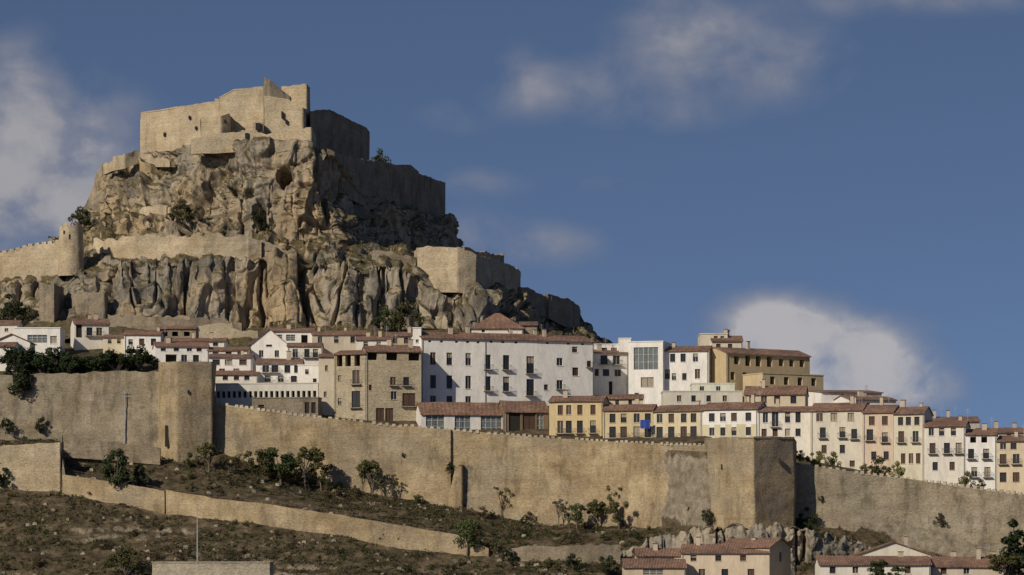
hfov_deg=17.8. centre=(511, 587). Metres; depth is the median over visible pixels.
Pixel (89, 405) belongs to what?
city wall
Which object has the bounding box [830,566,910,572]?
windows
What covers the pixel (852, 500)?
city wall
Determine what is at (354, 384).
balconies
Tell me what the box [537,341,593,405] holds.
walls
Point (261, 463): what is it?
deciduous tree
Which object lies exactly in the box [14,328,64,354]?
walls
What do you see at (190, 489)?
shrub
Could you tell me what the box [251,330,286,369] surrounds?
walls
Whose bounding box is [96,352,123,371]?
deciduous tree
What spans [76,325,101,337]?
windows
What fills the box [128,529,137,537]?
shrub
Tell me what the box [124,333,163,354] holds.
walls
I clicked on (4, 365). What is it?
walls
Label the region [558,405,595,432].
windows
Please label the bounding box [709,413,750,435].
windows
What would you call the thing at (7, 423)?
shrub
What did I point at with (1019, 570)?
pine tree
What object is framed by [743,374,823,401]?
walls
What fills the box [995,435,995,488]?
downpipe
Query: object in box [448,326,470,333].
chimneys
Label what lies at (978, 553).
chimneys
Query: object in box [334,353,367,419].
walls
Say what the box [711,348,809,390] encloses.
walls
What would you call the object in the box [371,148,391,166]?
shrub
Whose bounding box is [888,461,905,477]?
shrub
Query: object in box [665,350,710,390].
walls
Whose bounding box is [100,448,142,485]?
deciduous tree
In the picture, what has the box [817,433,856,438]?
balconies
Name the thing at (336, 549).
shrub
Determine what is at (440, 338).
cornice
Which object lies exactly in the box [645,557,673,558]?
windows
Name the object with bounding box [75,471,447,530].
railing
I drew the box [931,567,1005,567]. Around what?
cornice
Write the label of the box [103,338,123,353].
walls
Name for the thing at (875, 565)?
cornice
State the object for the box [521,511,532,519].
shrub
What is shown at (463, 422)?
windows
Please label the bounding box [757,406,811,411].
roof
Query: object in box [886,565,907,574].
deciduous tree
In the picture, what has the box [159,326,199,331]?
roof
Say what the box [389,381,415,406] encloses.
balconies
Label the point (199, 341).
cornice
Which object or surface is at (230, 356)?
roof
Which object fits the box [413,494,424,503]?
shrub
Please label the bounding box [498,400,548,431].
wooden pavilion
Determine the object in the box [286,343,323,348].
roof
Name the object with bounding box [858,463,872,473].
shrub
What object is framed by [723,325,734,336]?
chimneys
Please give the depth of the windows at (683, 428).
691.97 m
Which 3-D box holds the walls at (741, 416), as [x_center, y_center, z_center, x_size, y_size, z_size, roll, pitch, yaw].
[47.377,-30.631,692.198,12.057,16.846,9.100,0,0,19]
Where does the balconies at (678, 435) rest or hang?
attached to the walls at (665, 424)
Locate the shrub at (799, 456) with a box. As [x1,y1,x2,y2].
[796,450,804,461]
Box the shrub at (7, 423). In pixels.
[0,418,13,432]
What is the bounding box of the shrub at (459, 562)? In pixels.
[457,558,464,565]
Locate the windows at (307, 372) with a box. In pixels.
[305,369,316,381]
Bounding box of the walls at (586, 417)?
[549,398,607,436]
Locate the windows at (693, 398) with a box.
[677,395,726,401]
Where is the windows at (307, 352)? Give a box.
[293,349,317,356]
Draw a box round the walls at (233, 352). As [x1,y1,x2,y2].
[209,350,250,353]
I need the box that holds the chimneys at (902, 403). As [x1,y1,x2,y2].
[900,398,922,406]
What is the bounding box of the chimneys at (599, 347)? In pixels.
[596,337,607,350]
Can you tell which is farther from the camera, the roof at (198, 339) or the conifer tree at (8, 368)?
the roof at (198, 339)
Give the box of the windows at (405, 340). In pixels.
[394,338,407,342]
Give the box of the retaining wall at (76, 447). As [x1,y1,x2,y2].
[62,434,159,464]
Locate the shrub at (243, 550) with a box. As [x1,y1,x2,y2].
[240,546,247,552]
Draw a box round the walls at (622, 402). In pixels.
[608,400,642,404]
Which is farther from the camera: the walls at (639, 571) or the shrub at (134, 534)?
the shrub at (134, 534)
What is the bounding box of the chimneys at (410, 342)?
[408,339,413,346]
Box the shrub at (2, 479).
[0,467,10,486]
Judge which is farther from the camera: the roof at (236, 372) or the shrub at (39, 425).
the roof at (236, 372)
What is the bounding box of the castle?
[140,78,444,216]
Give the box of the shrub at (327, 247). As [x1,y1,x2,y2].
[322,245,330,250]
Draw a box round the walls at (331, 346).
[312,336,355,353]
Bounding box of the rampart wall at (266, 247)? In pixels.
[261,242,295,255]
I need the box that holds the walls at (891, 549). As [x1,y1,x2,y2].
[856,542,932,555]
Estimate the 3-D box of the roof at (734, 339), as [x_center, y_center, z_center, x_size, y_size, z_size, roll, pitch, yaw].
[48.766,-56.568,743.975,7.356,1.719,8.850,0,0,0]
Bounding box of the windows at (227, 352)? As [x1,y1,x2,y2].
[213,352,240,353]
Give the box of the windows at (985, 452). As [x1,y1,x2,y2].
[968,437,989,476]
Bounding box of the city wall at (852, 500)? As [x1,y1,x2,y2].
[795,464,1023,571]
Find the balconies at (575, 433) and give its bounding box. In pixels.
[555,428,597,433]
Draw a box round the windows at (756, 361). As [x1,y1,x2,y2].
[734,356,789,366]
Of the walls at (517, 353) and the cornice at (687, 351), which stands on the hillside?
the walls at (517, 353)
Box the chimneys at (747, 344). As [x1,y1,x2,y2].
[746,341,750,348]
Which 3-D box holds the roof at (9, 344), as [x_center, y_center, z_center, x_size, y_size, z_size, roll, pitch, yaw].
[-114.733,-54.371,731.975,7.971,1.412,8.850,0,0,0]
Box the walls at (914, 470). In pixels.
[894,408,932,480]
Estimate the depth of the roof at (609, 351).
740.14 m
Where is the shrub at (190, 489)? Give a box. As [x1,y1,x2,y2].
[185,481,195,491]
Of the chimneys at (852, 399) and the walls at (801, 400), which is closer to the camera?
the chimneys at (852, 399)
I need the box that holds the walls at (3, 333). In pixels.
[0,323,22,337]
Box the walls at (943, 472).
[924,423,969,485]
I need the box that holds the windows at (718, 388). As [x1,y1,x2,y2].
[700,386,720,390]
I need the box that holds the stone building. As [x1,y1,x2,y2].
[151,562,273,574]
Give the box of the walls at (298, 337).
[274,332,311,342]
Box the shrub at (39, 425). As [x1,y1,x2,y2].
[34,416,47,432]
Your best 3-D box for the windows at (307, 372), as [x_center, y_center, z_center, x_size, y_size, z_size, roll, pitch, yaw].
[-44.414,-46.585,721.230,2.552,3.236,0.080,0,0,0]
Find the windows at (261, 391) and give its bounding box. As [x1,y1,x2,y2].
[218,391,315,397]
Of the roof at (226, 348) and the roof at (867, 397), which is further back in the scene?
the roof at (226, 348)
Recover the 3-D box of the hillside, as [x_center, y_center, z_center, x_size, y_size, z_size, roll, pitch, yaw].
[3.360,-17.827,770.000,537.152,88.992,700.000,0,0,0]
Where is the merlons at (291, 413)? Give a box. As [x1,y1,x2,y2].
[215,402,446,428]
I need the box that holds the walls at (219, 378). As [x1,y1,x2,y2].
[215,375,258,395]
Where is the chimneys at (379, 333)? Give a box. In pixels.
[366,328,388,336]
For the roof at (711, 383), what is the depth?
717.88 m
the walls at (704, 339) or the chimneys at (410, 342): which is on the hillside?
the walls at (704, 339)
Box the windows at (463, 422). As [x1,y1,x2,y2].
[426,415,500,428]
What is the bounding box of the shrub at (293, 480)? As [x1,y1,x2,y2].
[288,474,298,482]
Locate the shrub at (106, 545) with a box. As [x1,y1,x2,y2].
[99,540,111,549]
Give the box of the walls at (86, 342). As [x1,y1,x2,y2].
[71,321,109,349]
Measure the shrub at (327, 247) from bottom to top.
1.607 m
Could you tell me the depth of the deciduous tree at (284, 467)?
689.64 m
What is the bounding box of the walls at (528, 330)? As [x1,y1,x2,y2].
[523,326,536,333]
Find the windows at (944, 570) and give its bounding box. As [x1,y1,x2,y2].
[941,568,968,573]
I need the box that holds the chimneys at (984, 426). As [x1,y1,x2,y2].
[982,417,993,429]
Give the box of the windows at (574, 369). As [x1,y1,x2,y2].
[544,342,590,389]
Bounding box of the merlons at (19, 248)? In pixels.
[0,240,58,253]
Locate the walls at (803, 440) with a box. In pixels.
[758,412,810,458]
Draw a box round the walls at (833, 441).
[812,411,862,469]
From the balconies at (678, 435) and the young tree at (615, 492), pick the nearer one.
the young tree at (615, 492)
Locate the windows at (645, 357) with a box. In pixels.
[634,347,657,393]
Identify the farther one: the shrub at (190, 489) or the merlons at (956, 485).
the shrub at (190, 489)
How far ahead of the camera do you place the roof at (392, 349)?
710.12 m
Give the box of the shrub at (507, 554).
[500,548,518,560]
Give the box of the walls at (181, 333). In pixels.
[163,328,198,341]
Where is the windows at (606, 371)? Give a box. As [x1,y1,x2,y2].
[595,355,620,394]
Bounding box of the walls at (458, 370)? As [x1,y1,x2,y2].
[411,336,483,402]
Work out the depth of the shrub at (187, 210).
826.61 m
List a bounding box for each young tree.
[232,453,244,474]
[355,464,371,492]
[376,482,386,496]
[382,474,398,498]
[493,486,510,516]
[552,499,567,525]
[564,508,577,529]
[606,485,621,502]
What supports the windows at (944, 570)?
attached to the walls at (972, 571)
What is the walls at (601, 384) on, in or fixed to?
on the hillside
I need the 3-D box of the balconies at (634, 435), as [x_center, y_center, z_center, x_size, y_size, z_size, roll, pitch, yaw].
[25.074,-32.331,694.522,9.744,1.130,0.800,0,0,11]
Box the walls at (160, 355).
[153,346,208,362]
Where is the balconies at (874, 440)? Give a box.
[864,435,888,442]
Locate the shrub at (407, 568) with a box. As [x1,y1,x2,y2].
[400,565,410,572]
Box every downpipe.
[335,355,335,416]
[422,339,422,401]
[485,340,485,401]
[592,343,592,395]
[601,402,601,435]
[627,354,627,393]
[707,352,707,382]
[811,412,811,459]
[922,414,922,480]
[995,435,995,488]
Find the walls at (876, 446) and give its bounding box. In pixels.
[863,413,893,475]
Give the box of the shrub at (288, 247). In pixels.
[282,245,291,250]
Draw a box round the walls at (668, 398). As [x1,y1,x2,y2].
[661,392,742,404]
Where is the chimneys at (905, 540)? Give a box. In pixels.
[903,536,908,545]
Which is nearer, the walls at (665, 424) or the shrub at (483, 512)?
the shrub at (483, 512)
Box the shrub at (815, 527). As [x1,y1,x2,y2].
[811,524,819,531]
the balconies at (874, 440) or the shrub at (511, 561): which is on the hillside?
the shrub at (511, 561)
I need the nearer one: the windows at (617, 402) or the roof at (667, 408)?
the roof at (667, 408)
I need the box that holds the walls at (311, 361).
[287,345,322,364]
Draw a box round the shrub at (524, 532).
[520,526,528,534]
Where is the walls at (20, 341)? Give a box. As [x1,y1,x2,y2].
[0,334,34,363]
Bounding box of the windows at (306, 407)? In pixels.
[259,402,315,412]
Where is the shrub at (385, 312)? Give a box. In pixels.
[371,305,398,328]
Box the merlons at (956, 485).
[801,464,1021,494]
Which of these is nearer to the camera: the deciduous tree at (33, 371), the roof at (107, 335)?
the deciduous tree at (33, 371)
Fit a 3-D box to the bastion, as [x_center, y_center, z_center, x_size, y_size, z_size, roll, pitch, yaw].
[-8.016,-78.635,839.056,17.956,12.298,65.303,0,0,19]
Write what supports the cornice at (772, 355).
attached to the walls at (738, 369)
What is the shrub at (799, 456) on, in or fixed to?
on the hillside
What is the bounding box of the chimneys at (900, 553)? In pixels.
[897,551,903,556]
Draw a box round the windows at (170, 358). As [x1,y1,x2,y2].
[161,348,201,361]
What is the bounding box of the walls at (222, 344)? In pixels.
[208,340,227,346]
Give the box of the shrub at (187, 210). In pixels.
[176,199,201,221]
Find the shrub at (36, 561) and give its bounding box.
[32,557,46,567]
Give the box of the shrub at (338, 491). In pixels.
[334,486,344,496]
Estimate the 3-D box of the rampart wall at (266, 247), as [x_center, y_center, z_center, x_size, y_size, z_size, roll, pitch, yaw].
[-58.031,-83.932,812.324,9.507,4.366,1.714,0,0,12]
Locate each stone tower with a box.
[39,282,63,321]
[71,291,107,318]
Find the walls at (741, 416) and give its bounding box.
[702,403,764,437]
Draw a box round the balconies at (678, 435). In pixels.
[654,433,695,437]
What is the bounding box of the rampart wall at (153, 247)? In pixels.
[93,231,260,260]
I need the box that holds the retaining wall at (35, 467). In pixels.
[0,442,61,490]
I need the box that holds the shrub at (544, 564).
[539,557,555,567]
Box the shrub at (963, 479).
[958,471,975,486]
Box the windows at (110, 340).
[108,339,120,342]
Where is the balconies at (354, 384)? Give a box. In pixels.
[350,379,360,407]
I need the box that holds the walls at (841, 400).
[834,397,895,404]
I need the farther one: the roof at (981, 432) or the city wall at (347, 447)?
the city wall at (347, 447)
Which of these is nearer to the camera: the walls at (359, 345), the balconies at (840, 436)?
the balconies at (840, 436)
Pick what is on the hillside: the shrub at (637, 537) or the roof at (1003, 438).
the shrub at (637, 537)
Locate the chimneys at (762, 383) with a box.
[760,379,765,387]
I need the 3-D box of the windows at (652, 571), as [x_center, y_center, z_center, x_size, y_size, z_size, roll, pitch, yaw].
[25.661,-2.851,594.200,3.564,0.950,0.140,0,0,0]
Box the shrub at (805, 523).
[796,507,818,528]
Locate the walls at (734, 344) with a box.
[711,342,742,347]
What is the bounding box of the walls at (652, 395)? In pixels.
[629,342,670,405]
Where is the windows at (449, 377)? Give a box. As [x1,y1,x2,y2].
[428,340,478,401]
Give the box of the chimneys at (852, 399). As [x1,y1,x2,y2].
[850,395,855,403]
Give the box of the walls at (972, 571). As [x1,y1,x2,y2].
[931,568,1005,574]
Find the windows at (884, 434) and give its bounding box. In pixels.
[867,416,888,472]
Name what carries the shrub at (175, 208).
on the rocky hill
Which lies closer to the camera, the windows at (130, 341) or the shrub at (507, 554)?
the shrub at (507, 554)
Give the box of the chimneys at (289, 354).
[286,347,297,359]
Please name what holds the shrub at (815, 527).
on the rock outcrop at (808, 544)
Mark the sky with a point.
(837, 183)
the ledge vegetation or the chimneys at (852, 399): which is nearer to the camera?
the chimneys at (852, 399)
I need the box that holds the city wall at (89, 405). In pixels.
[0,371,158,446]
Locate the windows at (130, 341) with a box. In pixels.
[128,339,155,344]
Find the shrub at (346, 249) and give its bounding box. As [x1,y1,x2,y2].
[337,244,353,251]
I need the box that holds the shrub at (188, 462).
[182,451,199,466]
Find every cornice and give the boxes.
[124,335,160,335]
[160,329,195,329]
[172,341,225,341]
[287,346,321,346]
[312,335,365,335]
[356,340,391,340]
[389,352,421,352]
[421,338,472,339]
[547,341,593,342]
[608,399,643,399]
[636,556,680,556]
[667,351,708,351]
[726,353,810,357]
[780,411,809,411]
[819,565,930,565]
[856,400,889,400]
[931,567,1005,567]
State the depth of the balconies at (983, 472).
666.86 m
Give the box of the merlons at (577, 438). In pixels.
[451,428,703,446]
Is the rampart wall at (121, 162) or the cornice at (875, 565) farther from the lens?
the rampart wall at (121, 162)
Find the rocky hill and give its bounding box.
[0,136,612,347]
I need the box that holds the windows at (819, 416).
[816,413,856,466]
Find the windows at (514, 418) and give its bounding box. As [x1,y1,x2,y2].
[509,412,542,430]
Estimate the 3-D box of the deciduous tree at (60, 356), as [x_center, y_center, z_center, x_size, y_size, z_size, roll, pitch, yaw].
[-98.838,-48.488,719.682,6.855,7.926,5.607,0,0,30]
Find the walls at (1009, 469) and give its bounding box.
[997,442,1023,493]
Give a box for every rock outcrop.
[620,527,703,557]
[693,521,870,574]
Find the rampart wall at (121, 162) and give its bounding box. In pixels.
[103,150,173,174]
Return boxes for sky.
[0,0,1023,427]
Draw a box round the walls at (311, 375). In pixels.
[298,366,318,382]
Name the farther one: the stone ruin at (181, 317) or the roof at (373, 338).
the stone ruin at (181, 317)
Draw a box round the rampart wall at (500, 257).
[457,247,503,262]
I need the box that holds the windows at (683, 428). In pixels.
[657,413,696,436]
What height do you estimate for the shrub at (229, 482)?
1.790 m
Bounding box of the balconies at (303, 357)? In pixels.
[291,353,318,357]
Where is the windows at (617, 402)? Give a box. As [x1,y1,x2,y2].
[615,400,631,404]
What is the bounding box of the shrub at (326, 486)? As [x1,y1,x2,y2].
[319,479,332,490]
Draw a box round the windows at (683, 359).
[665,353,699,379]
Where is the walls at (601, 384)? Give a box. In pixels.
[594,353,626,394]
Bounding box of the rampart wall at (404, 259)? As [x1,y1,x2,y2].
[372,250,415,265]
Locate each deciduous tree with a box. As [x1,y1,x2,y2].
[0,344,34,373]
[3,346,38,370]
[20,350,45,373]
[30,354,56,372]
[37,346,64,373]
[45,350,77,373]
[53,354,81,373]
[68,356,90,371]
[75,357,98,371]
[84,350,116,369]
[95,347,133,370]
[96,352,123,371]
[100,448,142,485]
[106,351,141,370]
[118,344,152,369]
[125,350,160,369]
[133,463,151,486]
[193,442,222,472]
[220,456,239,474]
[243,448,269,480]
[260,447,294,485]
[265,455,278,475]
[280,452,302,475]
[290,446,324,489]
[307,463,332,490]
[357,460,382,495]
[453,518,481,556]
[567,503,585,528]
[586,499,608,523]
[606,500,628,529]
[867,559,887,574]
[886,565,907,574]
[985,553,1023,574]
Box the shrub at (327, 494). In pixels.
[324,491,333,498]
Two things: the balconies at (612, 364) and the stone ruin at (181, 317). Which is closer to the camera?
the balconies at (612, 364)
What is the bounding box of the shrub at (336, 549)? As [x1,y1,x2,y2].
[331,544,342,553]
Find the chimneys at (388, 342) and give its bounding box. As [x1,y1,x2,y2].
[386,339,391,345]
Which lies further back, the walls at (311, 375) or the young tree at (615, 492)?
the walls at (311, 375)
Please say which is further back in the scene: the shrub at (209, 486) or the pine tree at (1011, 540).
the shrub at (209, 486)
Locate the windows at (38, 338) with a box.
[28,335,56,342]
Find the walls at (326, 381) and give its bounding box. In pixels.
[319,357,333,415]
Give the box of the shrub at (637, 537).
[635,532,641,540]
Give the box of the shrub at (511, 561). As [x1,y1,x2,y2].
[508,557,517,565]
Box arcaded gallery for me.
[215,382,318,405]
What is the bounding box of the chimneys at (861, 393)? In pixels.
[857,390,865,396]
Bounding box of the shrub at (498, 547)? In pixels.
[490,538,506,551]
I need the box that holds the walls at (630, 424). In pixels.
[603,406,656,437]
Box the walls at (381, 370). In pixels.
[363,348,420,420]
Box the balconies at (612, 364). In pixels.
[599,360,622,364]
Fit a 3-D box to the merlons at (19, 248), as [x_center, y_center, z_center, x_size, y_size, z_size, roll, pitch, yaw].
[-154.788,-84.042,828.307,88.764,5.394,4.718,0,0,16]
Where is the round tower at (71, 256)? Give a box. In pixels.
[58,223,83,276]
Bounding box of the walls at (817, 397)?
[808,391,881,405]
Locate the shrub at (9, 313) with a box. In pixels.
[0,293,25,320]
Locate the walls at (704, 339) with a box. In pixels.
[698,334,727,345]
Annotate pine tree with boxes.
[999,518,1023,572]
[1016,536,1023,572]
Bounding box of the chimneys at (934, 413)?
[933,405,957,417]
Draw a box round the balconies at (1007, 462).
[997,459,1015,464]
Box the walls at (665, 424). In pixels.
[653,412,701,436]
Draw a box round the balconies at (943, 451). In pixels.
[927,448,962,453]
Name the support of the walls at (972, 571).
on the hillside
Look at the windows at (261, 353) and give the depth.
744.27 m
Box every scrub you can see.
[0,438,924,574]
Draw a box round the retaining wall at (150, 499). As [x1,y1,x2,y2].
[62,475,164,513]
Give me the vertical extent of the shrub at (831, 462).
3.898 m
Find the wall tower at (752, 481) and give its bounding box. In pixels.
[704,436,796,529]
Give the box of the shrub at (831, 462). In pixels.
[823,451,841,468]
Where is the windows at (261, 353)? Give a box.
[259,345,278,356]
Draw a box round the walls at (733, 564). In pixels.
[681,554,768,574]
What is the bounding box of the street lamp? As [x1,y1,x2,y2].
[197,502,202,561]
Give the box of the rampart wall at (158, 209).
[140,204,173,220]
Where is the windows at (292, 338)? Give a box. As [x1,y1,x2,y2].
[278,335,307,342]
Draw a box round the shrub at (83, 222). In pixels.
[74,211,90,225]
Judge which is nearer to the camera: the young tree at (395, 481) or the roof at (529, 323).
the young tree at (395, 481)
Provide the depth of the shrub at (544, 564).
647.47 m
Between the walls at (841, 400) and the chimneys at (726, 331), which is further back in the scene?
the chimneys at (726, 331)
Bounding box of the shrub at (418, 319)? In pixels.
[409,311,425,326]
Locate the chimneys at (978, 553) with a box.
[950,543,1002,558]
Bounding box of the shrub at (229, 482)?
[225,478,234,485]
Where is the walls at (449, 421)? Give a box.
[416,405,502,429]
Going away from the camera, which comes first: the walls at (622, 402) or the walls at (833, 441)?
the walls at (833, 441)
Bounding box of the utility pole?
[124,390,124,443]
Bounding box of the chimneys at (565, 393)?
[563,390,568,397]
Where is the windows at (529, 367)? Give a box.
[486,341,533,395]
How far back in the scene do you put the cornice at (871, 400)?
713.62 m
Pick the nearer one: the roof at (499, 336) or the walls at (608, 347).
the roof at (499, 336)
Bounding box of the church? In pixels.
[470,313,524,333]
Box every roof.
[0,320,24,326]
[0,333,35,344]
[0,342,18,346]
[14,327,64,330]
[70,318,110,326]
[102,334,123,336]
[123,330,164,337]
[152,342,209,348]
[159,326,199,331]
[172,338,228,343]
[207,347,250,350]
[208,354,255,359]
[216,370,259,374]
[249,329,285,346]
[251,397,321,398]
[255,358,304,364]
[265,328,315,331]
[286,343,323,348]
[311,330,367,334]
[317,353,333,356]
[333,350,367,354]
[355,336,393,342]
[362,346,421,351]
[384,332,412,335]
[407,331,483,341]
[415,402,502,415]
[476,333,537,340]
[519,321,537,324]
[530,334,594,341]
[548,396,608,401]
[594,350,628,353]
[602,404,657,410]
[603,394,643,398]
[621,558,686,567]
[628,341,671,344]
[634,548,680,556]
[652,404,705,411]
[661,391,742,392]
[664,345,712,351]
[680,544,769,553]
[690,383,734,385]
[697,333,727,336]
[701,402,766,409]
[710,336,743,341]
[710,347,811,356]
[723,538,793,547]
[742,372,823,375]
[743,386,808,396]
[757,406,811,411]
[808,390,883,392]
[809,402,867,410]
[814,556,931,565]
[833,395,897,400]
[849,541,935,555]
[862,405,899,412]
[892,406,933,415]
[923,420,970,428]
[929,556,1006,567]
[933,416,980,421]
[964,429,997,436]
[975,427,1023,432]
[995,435,1023,441]
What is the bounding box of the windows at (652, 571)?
[643,569,662,574]
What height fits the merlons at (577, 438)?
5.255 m
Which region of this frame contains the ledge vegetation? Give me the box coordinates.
[38,152,441,283]
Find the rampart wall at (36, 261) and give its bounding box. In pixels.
[0,242,58,280]
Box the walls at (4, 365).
[0,344,17,370]
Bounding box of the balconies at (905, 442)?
[896,437,919,442]
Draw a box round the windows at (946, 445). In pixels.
[929,428,961,469]
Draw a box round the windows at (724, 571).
[691,555,753,574]
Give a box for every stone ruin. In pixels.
[108,314,242,330]
[153,314,189,319]
[198,323,257,338]
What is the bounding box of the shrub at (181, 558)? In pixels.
[175,552,186,561]
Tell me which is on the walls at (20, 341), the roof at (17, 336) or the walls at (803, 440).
the roof at (17, 336)
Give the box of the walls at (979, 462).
[965,435,996,489]
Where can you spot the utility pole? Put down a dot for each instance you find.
(124, 416)
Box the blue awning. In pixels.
[640,420,649,428]
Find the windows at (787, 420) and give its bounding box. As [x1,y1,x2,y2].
[762,412,800,435]
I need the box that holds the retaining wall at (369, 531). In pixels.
[166,490,487,555]
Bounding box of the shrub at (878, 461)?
[868,455,891,475]
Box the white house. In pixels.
[618,338,630,383]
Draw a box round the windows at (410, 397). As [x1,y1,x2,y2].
[368,353,418,419]
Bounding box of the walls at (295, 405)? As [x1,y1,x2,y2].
[252,398,321,416]
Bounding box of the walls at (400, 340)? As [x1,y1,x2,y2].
[393,337,409,344]
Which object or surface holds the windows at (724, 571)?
attached to the walls at (733, 564)
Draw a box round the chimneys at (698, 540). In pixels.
[696,530,755,544]
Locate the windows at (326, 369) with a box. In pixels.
[324,365,327,396]
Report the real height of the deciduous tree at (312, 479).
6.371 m
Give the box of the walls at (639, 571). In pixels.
[622,566,685,574]
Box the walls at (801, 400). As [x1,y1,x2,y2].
[744,392,807,405]
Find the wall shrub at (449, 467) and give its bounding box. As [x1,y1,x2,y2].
[445,462,454,474]
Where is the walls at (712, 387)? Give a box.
[690,384,734,390]
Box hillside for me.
[0,338,988,574]
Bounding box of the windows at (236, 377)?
[223,375,248,379]
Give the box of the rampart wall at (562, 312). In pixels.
[521,287,580,327]
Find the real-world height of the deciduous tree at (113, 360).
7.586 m
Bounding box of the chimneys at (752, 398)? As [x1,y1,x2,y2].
[750,393,761,402]
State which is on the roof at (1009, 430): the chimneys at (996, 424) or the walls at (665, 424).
the chimneys at (996, 424)
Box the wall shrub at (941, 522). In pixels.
[932,513,945,525]
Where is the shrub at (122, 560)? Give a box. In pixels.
[102,544,143,574]
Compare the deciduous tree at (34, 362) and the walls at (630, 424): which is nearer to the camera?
the walls at (630, 424)
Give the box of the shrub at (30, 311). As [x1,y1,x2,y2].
[21,305,38,320]
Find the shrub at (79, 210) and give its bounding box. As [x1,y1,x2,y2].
[67,206,90,226]
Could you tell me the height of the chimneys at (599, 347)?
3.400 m
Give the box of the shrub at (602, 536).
[599,534,609,540]
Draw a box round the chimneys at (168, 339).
[166,337,171,342]
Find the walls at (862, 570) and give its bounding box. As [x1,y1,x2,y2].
[815,560,930,574]
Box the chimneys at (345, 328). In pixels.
[317,320,346,331]
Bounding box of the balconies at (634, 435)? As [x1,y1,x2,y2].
[609,433,651,437]
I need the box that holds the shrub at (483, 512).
[475,505,491,517]
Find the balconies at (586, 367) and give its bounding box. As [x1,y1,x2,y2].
[555,362,593,389]
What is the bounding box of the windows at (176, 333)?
[164,332,189,335]
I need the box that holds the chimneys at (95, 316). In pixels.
[87,308,102,318]
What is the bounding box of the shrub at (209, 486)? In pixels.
[205,482,213,489]
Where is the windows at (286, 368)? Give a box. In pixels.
[263,365,297,381]
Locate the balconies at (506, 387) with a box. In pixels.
[483,364,534,395]
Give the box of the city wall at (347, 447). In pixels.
[213,403,450,506]
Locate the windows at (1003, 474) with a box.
[1000,443,1018,481]
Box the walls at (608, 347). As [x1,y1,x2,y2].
[594,345,618,350]
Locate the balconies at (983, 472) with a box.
[971,453,990,477]
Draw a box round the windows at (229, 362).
[213,360,246,369]
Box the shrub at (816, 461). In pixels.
[805,450,825,466]
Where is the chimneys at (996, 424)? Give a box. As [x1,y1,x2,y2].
[994,421,1016,427]
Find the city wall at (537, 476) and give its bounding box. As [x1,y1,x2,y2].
[451,429,704,527]
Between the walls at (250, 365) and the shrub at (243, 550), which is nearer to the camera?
the shrub at (243, 550)
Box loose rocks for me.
[1,440,805,574]
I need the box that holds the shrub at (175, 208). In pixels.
[167,205,182,219]
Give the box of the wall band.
[702,424,757,437]
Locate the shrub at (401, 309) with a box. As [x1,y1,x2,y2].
[380,300,417,331]
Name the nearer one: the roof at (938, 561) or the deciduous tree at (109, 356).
the roof at (938, 561)
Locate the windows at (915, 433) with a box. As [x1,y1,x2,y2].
[898,417,919,463]
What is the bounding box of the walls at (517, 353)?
[484,340,536,402]
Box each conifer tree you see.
[3,359,13,374]
[6,350,34,397]
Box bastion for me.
[414,246,520,293]
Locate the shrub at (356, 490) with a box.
[350,487,360,495]
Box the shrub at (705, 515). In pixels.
[701,509,712,522]
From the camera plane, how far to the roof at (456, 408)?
705.53 m
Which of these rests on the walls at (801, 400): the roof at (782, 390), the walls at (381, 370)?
the roof at (782, 390)
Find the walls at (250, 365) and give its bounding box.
[209,356,254,369]
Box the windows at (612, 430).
[609,413,650,437]
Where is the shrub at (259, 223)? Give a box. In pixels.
[251,203,267,230]
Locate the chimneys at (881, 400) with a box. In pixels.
[880,397,890,404]
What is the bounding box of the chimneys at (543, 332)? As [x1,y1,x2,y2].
[533,329,546,336]
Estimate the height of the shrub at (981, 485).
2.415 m
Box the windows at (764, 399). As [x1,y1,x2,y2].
[749,396,795,403]
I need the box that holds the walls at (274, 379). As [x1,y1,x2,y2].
[256,363,303,382]
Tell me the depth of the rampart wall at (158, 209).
833.76 m
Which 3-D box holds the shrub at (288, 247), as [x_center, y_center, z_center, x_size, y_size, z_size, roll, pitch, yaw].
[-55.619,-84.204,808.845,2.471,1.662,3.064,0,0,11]
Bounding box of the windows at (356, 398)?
[338,355,359,407]
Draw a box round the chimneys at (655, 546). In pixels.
[653,535,665,549]
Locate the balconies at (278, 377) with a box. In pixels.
[261,368,297,382]
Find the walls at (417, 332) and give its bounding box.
[413,328,421,345]
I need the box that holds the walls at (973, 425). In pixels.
[969,422,979,428]
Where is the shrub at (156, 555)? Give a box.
[152,551,161,559]
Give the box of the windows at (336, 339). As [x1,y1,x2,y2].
[318,337,354,342]
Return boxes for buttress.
[447,465,463,508]
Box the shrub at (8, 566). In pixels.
[4,563,10,569]
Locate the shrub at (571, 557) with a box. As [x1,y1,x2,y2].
[563,553,584,571]
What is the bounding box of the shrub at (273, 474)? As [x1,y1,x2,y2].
[266,470,283,479]
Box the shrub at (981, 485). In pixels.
[975,479,986,487]
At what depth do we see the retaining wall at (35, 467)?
689.65 m
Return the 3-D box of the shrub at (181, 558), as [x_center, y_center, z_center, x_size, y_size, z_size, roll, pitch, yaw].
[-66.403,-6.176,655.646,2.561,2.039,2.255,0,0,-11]
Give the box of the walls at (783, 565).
[748,540,790,574]
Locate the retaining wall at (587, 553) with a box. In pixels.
[503,543,619,563]
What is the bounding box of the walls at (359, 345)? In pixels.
[356,340,392,349]
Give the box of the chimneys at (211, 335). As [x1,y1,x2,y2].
[192,332,213,338]
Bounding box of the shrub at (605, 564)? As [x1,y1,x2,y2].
[598,555,619,574]

